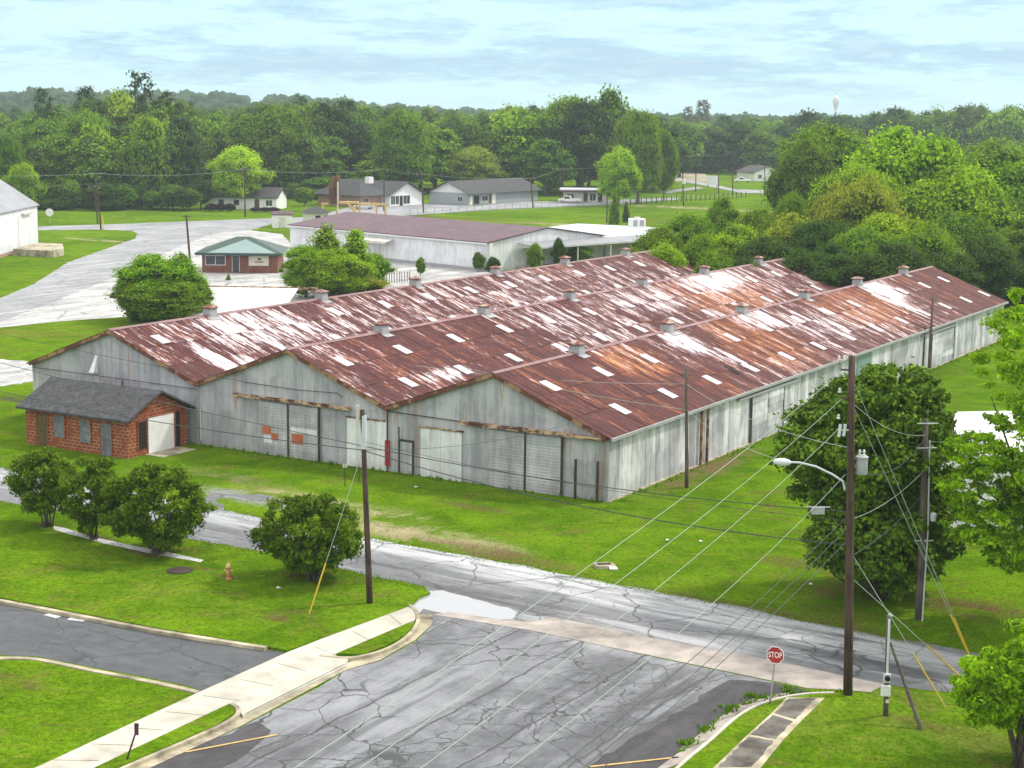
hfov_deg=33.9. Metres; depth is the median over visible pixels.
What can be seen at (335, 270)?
yard tree
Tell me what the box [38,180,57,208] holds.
forest edge shrub
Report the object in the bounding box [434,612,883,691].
concrete apron
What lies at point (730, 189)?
road
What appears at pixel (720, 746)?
lawn
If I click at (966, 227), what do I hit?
wood tree
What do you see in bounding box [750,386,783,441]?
sliding door
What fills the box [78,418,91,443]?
boarded window
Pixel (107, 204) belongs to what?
forest edge shrub
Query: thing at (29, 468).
crape myrtle
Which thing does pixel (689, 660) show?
overhead wire
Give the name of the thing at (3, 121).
forest tree
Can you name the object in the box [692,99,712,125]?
pine tree
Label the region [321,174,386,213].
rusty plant
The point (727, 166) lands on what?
forest edge shrub
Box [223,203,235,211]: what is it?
hedge shrub
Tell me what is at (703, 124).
forest tree
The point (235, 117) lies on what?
forest tree
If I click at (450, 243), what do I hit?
metal building
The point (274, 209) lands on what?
hedge shrub
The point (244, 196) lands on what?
utility pole
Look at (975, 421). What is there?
white barn
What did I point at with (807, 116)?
forest tree
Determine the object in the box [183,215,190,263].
utility pole
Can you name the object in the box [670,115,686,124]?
forest tree
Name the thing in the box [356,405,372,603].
utility pole
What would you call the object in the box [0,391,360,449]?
overhead wire
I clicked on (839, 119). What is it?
forest tree
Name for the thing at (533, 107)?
forest tree
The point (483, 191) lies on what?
grey building
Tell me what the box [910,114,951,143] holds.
forest tree
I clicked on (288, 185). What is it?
forest edge shrub
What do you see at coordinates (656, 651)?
overhead wire
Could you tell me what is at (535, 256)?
shrub
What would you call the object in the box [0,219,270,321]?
road
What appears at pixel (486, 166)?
round tree
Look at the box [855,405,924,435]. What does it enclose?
overhead wire
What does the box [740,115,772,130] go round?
forest tree
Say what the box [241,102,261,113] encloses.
forest tree
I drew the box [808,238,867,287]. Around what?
wood tree
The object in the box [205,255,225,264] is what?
window
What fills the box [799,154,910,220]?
wood tree
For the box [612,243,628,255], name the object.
dock door
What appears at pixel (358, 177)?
forest edge shrub
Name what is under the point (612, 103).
forest tree
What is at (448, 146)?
forest tree
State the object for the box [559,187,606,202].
flat roof shop
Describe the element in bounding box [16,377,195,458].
brick shed
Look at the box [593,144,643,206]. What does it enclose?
round tree
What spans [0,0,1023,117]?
sky
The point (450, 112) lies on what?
forest tree
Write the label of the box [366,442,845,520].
overhead wire
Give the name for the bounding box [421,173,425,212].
utility pole
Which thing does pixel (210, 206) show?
hedge shrub
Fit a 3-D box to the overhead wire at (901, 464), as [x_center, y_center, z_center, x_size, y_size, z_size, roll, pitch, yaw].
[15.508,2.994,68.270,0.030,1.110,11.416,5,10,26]
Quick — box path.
[0,359,32,385]
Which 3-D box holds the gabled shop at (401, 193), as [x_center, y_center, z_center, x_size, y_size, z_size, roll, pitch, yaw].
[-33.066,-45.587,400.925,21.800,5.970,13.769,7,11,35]
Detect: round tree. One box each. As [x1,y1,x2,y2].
[0,134,26,180]
[0,161,48,201]
[205,144,276,198]
[293,187,315,205]
[442,144,510,180]
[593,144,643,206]
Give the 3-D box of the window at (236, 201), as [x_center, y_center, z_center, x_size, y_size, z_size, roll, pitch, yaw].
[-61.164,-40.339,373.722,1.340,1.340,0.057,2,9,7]
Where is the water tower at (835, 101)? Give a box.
[833,89,838,115]
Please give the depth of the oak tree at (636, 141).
413.21 m
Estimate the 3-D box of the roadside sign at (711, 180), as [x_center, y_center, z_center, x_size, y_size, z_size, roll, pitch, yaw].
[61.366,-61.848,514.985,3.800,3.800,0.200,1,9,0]
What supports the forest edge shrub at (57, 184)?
on the ground at (220, 469)
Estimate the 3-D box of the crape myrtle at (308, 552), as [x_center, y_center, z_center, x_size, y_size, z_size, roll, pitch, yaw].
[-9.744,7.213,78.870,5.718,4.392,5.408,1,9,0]
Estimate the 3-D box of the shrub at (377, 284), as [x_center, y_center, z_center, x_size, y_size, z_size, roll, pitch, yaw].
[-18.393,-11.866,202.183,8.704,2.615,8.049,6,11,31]
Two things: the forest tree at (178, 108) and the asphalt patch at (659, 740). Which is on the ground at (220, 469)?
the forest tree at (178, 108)
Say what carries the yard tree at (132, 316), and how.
on the ground at (220, 469)
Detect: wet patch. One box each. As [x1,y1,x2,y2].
[151,721,270,767]
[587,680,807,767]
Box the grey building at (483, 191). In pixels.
[426,178,541,204]
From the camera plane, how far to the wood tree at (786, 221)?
199.00 m
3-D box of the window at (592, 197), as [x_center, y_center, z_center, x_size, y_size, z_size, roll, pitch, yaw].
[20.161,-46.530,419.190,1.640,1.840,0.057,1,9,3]
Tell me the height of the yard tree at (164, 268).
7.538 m
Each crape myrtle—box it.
[1,445,79,527]
[52,455,120,539]
[96,459,217,554]
[244,490,363,580]
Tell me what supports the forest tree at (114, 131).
on the ground at (220, 469)
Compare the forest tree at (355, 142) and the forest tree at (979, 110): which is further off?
the forest tree at (979, 110)
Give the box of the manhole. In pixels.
[167,566,192,573]
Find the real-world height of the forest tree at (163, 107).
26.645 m
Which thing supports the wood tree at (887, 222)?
on the ground at (220, 469)
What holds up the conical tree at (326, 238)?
on the yard at (99, 307)
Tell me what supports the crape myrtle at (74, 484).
on the lawn at (136, 587)
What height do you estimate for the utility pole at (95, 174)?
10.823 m
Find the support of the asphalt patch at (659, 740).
on the road at (304, 727)
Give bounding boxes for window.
[52,414,65,437]
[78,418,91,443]
[137,420,147,449]
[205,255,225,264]
[233,199,238,204]
[266,200,271,205]
[363,198,368,202]
[391,196,394,204]
[395,196,398,204]
[403,195,406,203]
[482,195,487,200]
[589,193,595,200]
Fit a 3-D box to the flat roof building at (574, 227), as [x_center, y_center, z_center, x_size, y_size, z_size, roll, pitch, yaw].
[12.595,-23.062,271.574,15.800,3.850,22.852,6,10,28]
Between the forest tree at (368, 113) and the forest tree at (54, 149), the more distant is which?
the forest tree at (368, 113)
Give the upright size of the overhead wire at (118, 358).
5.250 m
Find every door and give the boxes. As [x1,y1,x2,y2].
[18,216,24,246]
[35,412,49,446]
[99,422,112,456]
[147,412,175,453]
[232,255,239,271]
[254,199,259,207]
[259,401,286,456]
[279,217,284,227]
[289,405,317,460]
[305,233,313,245]
[347,417,386,470]
[374,243,379,253]
[380,242,386,257]
[399,195,402,205]
[400,441,411,474]
[420,428,461,481]
[488,194,491,202]
[490,429,523,490]
[522,248,529,265]
[525,434,560,495]
[583,193,587,201]
[585,245,596,258]
[597,193,602,201]
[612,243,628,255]
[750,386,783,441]
[931,327,953,367]
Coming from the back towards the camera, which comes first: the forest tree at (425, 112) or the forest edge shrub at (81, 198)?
the forest tree at (425, 112)
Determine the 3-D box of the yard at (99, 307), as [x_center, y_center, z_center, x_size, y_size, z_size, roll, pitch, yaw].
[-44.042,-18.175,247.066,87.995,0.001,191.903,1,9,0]
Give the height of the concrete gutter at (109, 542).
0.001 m
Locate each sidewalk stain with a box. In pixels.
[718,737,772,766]
[750,715,792,738]
[775,698,815,718]
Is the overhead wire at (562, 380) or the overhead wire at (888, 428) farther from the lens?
the overhead wire at (562, 380)
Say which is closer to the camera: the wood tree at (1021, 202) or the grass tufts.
the grass tufts
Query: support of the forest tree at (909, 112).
on the ground at (220, 469)
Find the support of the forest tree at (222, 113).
on the ground at (220, 469)
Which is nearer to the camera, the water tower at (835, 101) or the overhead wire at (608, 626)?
the overhead wire at (608, 626)
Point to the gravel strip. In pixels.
(213, 497)
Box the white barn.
[932,411,1023,533]
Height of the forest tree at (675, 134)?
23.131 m
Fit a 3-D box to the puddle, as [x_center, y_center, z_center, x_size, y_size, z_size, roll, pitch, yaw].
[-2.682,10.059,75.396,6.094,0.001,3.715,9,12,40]
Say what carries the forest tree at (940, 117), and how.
on the ground at (220, 469)
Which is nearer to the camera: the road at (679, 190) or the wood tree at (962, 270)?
the wood tree at (962, 270)
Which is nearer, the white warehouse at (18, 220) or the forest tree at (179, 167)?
the white warehouse at (18, 220)
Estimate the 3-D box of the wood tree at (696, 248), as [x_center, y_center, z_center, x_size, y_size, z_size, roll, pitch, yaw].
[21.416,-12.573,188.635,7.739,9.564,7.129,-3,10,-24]
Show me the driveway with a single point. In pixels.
(199, 665)
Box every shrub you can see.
[34,182,48,202]
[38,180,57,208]
[38,198,74,209]
[49,177,72,209]
[57,179,83,209]
[76,187,87,207]
[77,179,112,205]
[80,181,118,210]
[86,199,129,210]
[110,183,137,209]
[122,193,144,208]
[141,189,163,209]
[157,184,180,209]
[161,186,204,210]
[174,188,202,210]
[189,177,214,209]
[203,203,216,211]
[215,203,226,211]
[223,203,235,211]
[250,207,262,210]
[261,207,270,211]
[269,207,280,210]
[281,182,300,197]
[286,188,296,197]
[295,175,330,188]
[333,277,390,293]
[349,175,364,179]
[415,257,425,275]
[471,251,485,271]
[483,256,501,272]
[525,242,546,267]
[550,237,565,263]
[565,246,595,261]
[606,189,620,224]
[621,201,631,222]
[693,165,726,173]
[719,161,742,171]
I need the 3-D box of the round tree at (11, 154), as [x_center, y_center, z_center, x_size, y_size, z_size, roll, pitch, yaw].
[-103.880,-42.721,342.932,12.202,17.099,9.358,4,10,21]
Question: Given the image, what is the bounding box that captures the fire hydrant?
[224,562,232,579]
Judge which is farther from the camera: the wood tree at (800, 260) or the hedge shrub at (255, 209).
the hedge shrub at (255, 209)
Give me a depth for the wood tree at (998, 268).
184.68 m
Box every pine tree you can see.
[32,86,59,122]
[71,85,97,114]
[124,70,163,124]
[156,90,177,123]
[178,98,199,122]
[293,93,308,107]
[681,106,696,124]
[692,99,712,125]
[741,111,749,122]
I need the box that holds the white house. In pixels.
[210,187,288,208]
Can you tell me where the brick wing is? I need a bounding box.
[314,177,382,206]
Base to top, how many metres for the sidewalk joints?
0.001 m
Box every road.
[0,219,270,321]
[0,467,1000,692]
[222,615,777,767]
[259,198,677,223]
[661,187,703,193]
[686,181,762,192]
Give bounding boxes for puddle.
[413,590,516,619]
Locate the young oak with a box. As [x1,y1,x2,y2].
[948,617,1023,767]
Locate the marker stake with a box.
[342,464,346,485]
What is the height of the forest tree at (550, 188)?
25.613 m
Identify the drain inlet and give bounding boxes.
[593,562,617,569]
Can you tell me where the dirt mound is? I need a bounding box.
[675,171,706,181]
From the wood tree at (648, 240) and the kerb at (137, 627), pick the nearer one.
the kerb at (137, 627)
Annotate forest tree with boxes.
[0,105,27,117]
[0,112,23,121]
[0,112,30,132]
[0,113,19,129]
[8,125,41,148]
[13,111,67,133]
[18,102,69,129]
[20,115,68,144]
[21,144,64,190]
[29,102,46,112]
[29,132,74,180]
[53,132,124,187]
[64,110,81,124]
[65,103,79,112]
[69,95,122,126]
[74,120,118,145]
[97,132,171,206]
[99,85,134,114]
[103,121,148,182]
[107,97,148,127]
[124,113,172,207]
[126,112,169,183]
[129,105,168,126]
[147,93,174,112]
[160,111,207,188]
[162,98,216,179]
[162,127,201,205]
[198,111,231,178]
[201,106,227,116]
[206,125,239,173]
[209,111,252,155]
[213,109,230,122]
[223,104,235,111]
[223,137,283,183]
[227,106,245,117]
[232,105,249,115]
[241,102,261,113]
[278,96,302,182]
[284,170,321,182]
[295,99,320,113]
[295,106,326,137]
[299,135,354,178]
[305,98,354,145]
[323,118,372,178]
[329,115,372,176]
[332,94,367,123]
[345,149,408,181]
[346,109,377,126]
[356,102,376,124]
[360,122,378,148]
[371,104,384,113]
[373,108,395,122]
[373,115,444,181]
[379,103,403,114]
[403,106,417,116]
[413,106,445,124]
[413,126,463,187]
[416,112,438,188]
[432,113,472,125]
[434,111,465,126]
[435,118,487,180]
[440,107,464,118]
[461,130,509,170]
[462,115,495,133]
[462,118,492,145]
[471,110,492,119]
[480,124,495,132]
[484,103,544,183]
[487,103,513,118]
[496,140,536,183]
[506,136,578,195]
[524,102,539,184]
[528,102,553,190]
[533,96,616,187]
[572,83,630,185]
[584,95,590,187]
[649,112,695,190]
[668,118,707,176]
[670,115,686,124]
[687,121,702,169]
[689,134,708,158]
[697,121,718,128]
[700,124,735,172]
[706,119,761,173]
[713,112,734,129]
[732,123,806,167]
[738,126,794,165]
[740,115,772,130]
[756,122,780,131]
[780,107,836,138]
[788,112,800,120]
[819,112,868,146]
[842,114,875,146]
[858,111,882,152]
[859,110,884,120]
[869,104,928,147]
[904,109,919,116]
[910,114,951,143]
[913,110,931,118]
[921,104,964,145]
[943,103,979,153]
[964,102,975,113]
[967,107,1023,151]
[970,103,995,142]
[997,102,1017,113]
[1008,104,1023,140]
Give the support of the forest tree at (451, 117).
on the ground at (220, 469)
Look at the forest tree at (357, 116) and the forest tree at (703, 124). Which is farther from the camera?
the forest tree at (703, 124)
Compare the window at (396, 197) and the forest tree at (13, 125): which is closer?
the window at (396, 197)
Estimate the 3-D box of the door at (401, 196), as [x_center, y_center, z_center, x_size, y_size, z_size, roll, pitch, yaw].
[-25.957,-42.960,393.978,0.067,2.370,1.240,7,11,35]
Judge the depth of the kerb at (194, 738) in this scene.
58.90 m
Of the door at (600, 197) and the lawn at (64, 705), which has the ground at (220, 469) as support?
the lawn at (64, 705)
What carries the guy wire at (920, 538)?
attached to the utility pole at (861, 460)
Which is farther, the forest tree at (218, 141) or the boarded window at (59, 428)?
the forest tree at (218, 141)
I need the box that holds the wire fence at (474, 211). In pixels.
[409,199,623,215]
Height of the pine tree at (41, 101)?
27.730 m
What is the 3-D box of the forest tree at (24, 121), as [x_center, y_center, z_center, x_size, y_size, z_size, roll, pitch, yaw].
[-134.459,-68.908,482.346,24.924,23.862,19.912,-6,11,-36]
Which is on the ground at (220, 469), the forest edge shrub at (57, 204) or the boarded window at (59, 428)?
the forest edge shrub at (57, 204)
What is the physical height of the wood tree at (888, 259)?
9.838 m
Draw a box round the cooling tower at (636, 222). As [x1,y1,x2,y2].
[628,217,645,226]
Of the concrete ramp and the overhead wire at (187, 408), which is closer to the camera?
the overhead wire at (187, 408)
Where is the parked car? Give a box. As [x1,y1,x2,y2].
[353,205,374,208]
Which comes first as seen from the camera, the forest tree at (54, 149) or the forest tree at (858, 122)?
the forest tree at (54, 149)
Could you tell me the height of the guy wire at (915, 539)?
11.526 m
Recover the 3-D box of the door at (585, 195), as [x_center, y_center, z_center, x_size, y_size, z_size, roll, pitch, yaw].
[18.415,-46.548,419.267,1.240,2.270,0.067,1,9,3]
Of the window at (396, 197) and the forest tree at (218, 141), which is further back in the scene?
the forest tree at (218, 141)
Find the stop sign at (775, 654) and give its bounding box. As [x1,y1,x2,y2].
[767,644,783,703]
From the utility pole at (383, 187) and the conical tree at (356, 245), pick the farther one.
the utility pole at (383, 187)
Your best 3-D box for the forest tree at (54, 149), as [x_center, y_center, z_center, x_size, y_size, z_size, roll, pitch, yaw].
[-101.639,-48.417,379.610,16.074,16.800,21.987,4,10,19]
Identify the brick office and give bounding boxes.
[195,236,289,272]
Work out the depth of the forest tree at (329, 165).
438.00 m
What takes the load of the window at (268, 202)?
in the white house
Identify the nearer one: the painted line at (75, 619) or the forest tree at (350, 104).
the painted line at (75, 619)
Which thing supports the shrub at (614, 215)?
on the ground at (220, 469)
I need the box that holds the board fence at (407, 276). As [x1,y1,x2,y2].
[384,271,409,282]
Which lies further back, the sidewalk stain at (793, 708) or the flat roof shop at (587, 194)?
the flat roof shop at (587, 194)
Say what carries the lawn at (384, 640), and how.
on the ground at (220, 469)
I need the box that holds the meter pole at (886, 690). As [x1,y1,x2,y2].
[881,613,922,729]
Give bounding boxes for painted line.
[45,613,60,617]
[67,618,84,620]
[185,734,275,751]
[590,756,678,766]
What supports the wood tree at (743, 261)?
on the ground at (220, 469)
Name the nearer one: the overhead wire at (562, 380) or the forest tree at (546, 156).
the overhead wire at (562, 380)
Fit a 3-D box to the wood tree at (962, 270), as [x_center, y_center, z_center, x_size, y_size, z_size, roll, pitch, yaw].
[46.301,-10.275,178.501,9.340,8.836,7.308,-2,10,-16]
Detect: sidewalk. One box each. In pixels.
[36,607,415,767]
[713,698,823,767]
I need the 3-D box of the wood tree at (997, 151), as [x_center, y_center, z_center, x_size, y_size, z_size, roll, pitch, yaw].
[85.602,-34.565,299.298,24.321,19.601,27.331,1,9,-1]
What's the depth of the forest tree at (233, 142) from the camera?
446.33 m
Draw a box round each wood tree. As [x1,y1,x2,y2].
[629,222,683,252]
[646,239,689,268]
[661,211,724,247]
[674,231,729,265]
[690,248,733,273]
[703,195,741,232]
[709,219,768,259]
[727,206,778,235]
[730,231,795,262]
[732,256,760,267]
[759,135,841,216]
[760,209,816,247]
[763,120,875,211]
[768,189,806,226]
[780,246,826,282]
[786,214,856,253]
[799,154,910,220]
[801,179,851,221]
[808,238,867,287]
[811,120,999,215]
[817,169,910,228]
[820,221,900,274]
[837,209,931,240]
[838,239,942,285]
[891,217,968,272]
[895,160,1023,231]
[924,248,985,287]
[932,207,1010,254]
[955,134,1023,179]
[956,233,1023,297]
[985,157,1023,202]
[995,197,1023,231]
[995,215,1023,259]
[1001,257,1023,313]
[1007,194,1023,214]
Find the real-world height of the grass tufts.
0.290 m
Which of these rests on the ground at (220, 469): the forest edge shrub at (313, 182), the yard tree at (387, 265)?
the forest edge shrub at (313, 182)
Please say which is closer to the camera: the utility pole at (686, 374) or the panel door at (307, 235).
the utility pole at (686, 374)
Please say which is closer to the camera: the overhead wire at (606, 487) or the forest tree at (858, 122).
the overhead wire at (606, 487)
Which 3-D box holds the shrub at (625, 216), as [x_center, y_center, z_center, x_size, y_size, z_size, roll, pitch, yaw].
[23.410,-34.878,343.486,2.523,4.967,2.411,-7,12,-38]
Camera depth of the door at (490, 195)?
408.22 m
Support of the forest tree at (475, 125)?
on the ground at (220, 469)
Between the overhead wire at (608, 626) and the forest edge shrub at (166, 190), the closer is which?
the overhead wire at (608, 626)
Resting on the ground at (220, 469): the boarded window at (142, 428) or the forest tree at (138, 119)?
the forest tree at (138, 119)
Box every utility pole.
[89,172,103,229]
[89,186,99,223]
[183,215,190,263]
[244,168,245,216]
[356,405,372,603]
[383,168,384,210]
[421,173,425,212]
[526,177,534,207]
[556,169,563,198]
[606,192,607,222]
[678,154,686,205]
[681,368,690,487]
[695,154,699,190]
[728,152,735,191]
[773,355,868,695]
[913,419,937,620]
[927,296,935,371]
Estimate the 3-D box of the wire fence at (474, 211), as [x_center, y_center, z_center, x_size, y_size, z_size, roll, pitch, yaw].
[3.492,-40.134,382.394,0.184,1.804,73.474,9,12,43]
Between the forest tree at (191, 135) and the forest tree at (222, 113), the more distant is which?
the forest tree at (222, 113)
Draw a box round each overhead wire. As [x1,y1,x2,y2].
[0,362,360,445]
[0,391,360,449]
[2,334,238,380]
[97,169,242,175]
[295,370,842,767]
[360,398,842,767]
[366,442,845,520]
[366,446,845,511]
[366,451,845,544]
[396,375,684,449]
[415,365,646,383]
[421,437,829,767]
[476,370,684,409]
[510,474,845,767]
[558,521,842,767]
[583,528,846,767]
[602,541,846,767]
[687,410,775,458]
[688,385,844,446]
[854,493,922,554]
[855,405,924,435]
[856,476,918,517]
[867,438,924,474]
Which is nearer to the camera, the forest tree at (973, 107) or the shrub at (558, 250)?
the shrub at (558, 250)
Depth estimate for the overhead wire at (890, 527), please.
68.89 m
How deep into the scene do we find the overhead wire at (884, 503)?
67.86 m
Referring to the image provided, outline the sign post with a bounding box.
[126,723,138,758]
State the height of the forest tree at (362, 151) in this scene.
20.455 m
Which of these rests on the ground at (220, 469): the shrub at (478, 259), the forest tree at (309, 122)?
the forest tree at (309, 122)
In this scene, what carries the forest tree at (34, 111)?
on the ground at (220, 469)
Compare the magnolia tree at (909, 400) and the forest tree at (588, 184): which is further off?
the forest tree at (588, 184)
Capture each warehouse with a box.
[0,179,38,257]
[26,248,1008,502]
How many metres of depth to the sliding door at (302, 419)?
106.92 m
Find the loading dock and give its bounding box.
[517,228,675,268]
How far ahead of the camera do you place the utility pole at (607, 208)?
342.64 m
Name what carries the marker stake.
on the ground at (220, 469)
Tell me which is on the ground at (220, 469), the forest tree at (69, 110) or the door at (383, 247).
the forest tree at (69, 110)
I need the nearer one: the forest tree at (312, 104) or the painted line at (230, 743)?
the painted line at (230, 743)
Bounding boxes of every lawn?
[0,502,429,652]
[0,660,193,767]
[95,704,235,767]
[336,622,414,655]
[680,689,1021,767]
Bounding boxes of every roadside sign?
[45,208,52,218]
[706,176,717,186]
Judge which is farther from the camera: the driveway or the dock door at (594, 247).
the dock door at (594, 247)
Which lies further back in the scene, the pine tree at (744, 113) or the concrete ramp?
the pine tree at (744, 113)
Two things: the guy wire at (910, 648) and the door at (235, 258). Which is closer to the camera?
the guy wire at (910, 648)
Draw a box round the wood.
[0,86,869,125]
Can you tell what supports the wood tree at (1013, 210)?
on the ground at (220, 469)
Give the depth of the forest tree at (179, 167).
380.62 m
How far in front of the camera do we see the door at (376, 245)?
250.55 m
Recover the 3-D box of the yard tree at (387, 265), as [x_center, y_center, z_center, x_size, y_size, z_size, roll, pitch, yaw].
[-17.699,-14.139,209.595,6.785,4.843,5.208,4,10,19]
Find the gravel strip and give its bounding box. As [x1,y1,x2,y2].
[205,492,283,510]
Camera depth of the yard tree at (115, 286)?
175.76 m
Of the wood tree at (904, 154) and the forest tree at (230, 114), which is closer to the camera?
the wood tree at (904, 154)
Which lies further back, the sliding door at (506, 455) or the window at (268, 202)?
the window at (268, 202)
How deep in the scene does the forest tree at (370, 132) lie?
457.46 m
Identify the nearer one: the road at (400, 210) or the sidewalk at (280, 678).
the sidewalk at (280, 678)
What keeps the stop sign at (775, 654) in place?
on the lawn at (720, 746)
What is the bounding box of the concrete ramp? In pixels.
[13,243,63,257]
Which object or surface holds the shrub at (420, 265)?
on the yard at (99, 307)
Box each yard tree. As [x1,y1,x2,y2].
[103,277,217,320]
[110,251,209,320]
[113,254,176,321]
[113,267,153,319]
[166,251,216,319]
[182,272,216,304]
[277,243,321,297]
[302,247,373,295]
[371,252,398,281]
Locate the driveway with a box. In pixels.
[0,604,285,690]
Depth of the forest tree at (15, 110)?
699.51 m
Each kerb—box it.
[0,599,266,650]
[0,656,199,693]
[120,702,240,767]
[319,604,419,660]
[675,691,833,767]
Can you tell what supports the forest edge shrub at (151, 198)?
on the ground at (220, 469)
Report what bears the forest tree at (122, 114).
on the ground at (220, 469)
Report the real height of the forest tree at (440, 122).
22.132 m
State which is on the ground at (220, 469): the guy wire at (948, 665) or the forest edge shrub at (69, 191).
the forest edge shrub at (69, 191)
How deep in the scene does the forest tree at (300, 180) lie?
440.63 m
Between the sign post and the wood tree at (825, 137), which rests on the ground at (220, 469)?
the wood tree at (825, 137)
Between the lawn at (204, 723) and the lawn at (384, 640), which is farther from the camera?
the lawn at (384, 640)
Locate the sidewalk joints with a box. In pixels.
[95,615,401,760]
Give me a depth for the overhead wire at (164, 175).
320.41 m
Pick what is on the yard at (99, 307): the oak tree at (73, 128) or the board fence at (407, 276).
the board fence at (407, 276)
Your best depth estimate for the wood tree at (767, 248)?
180.66 m
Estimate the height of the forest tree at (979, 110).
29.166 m
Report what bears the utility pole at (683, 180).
on the ground at (220, 469)
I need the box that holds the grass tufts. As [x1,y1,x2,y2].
[0,339,1023,767]
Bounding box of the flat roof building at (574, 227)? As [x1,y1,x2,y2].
[551,223,663,230]
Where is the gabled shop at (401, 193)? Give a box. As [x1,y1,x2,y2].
[327,179,426,205]
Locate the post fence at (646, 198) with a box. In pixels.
[630,192,745,204]
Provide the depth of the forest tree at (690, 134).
589.01 m
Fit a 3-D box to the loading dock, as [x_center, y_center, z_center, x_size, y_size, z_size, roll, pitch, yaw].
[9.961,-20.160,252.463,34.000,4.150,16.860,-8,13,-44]
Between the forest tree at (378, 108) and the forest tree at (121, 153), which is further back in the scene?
the forest tree at (378, 108)
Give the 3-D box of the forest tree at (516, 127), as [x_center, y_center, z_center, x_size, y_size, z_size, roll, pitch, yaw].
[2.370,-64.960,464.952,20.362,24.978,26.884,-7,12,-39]
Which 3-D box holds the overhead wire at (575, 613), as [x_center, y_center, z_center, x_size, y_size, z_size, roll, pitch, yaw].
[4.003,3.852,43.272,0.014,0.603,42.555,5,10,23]
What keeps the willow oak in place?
on the ground at (220, 469)
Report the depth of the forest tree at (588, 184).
502.94 m
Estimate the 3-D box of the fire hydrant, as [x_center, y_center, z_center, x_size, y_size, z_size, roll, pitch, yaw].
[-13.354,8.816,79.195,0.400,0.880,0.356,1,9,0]
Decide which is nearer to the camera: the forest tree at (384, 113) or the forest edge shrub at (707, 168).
the forest tree at (384, 113)
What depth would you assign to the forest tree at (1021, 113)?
706.33 m
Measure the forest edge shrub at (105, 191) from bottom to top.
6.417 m
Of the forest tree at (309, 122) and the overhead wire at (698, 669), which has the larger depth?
the forest tree at (309, 122)
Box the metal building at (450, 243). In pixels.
[287,211,605,271]
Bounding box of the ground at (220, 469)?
[0,157,1023,767]
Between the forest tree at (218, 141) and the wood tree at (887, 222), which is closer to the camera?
the wood tree at (887, 222)
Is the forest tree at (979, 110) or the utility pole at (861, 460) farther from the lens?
the forest tree at (979, 110)
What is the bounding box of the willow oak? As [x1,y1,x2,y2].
[932,287,1023,575]
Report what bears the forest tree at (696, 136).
on the ground at (220, 469)
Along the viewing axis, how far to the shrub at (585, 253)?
241.78 m
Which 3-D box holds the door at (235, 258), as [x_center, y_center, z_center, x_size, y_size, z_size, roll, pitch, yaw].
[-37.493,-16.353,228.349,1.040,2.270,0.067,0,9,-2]
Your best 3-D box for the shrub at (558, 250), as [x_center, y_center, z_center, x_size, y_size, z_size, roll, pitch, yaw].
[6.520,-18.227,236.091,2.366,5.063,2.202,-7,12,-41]
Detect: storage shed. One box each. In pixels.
[271,211,292,227]
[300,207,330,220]
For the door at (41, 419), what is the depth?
110.23 m
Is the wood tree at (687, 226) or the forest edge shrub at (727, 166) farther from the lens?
the forest edge shrub at (727, 166)
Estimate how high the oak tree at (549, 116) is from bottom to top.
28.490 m
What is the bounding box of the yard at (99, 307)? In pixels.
[0,226,488,326]
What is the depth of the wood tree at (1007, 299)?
188.67 m
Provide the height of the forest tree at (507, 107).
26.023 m
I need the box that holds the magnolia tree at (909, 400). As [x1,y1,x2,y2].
[764,356,971,604]
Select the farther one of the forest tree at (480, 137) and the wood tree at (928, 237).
the forest tree at (480, 137)
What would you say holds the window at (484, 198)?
in the grey building at (483, 191)
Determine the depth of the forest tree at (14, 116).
644.14 m
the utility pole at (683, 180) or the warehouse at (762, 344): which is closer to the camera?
the warehouse at (762, 344)
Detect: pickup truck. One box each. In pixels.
[558,196,580,202]
[734,177,750,182]
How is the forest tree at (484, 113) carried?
on the ground at (220, 469)
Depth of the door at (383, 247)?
249.51 m
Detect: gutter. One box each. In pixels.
[53,526,202,561]
[135,614,432,767]
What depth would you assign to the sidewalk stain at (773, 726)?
60.89 m
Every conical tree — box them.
[289,221,350,297]
[329,228,392,294]
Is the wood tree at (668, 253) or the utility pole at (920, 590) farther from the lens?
the wood tree at (668, 253)
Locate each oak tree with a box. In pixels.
[58,105,116,143]
[217,99,326,186]
[370,105,436,183]
[529,91,607,187]
[604,109,665,203]
[651,125,681,201]
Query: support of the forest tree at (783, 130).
on the ground at (220, 469)
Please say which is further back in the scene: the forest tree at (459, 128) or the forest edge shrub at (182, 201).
the forest tree at (459, 128)
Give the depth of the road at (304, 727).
63.20 m
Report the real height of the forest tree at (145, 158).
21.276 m
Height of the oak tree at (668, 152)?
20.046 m
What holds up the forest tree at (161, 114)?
on the ground at (220, 469)
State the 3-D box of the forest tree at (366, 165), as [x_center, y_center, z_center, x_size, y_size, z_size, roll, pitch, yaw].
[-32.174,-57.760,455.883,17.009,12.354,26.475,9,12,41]
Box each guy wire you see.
[309,454,361,612]
[854,558,945,706]
[854,580,959,674]
[855,385,969,654]
[855,410,966,651]
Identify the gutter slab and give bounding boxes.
[658,741,705,767]
[681,714,735,749]
[717,700,764,721]
[739,693,790,704]
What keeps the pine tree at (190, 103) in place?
on the ground at (220, 469)
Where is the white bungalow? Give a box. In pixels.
[736,165,774,180]
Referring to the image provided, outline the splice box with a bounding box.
[806,506,829,514]
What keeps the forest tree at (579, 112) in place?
on the ground at (220, 469)

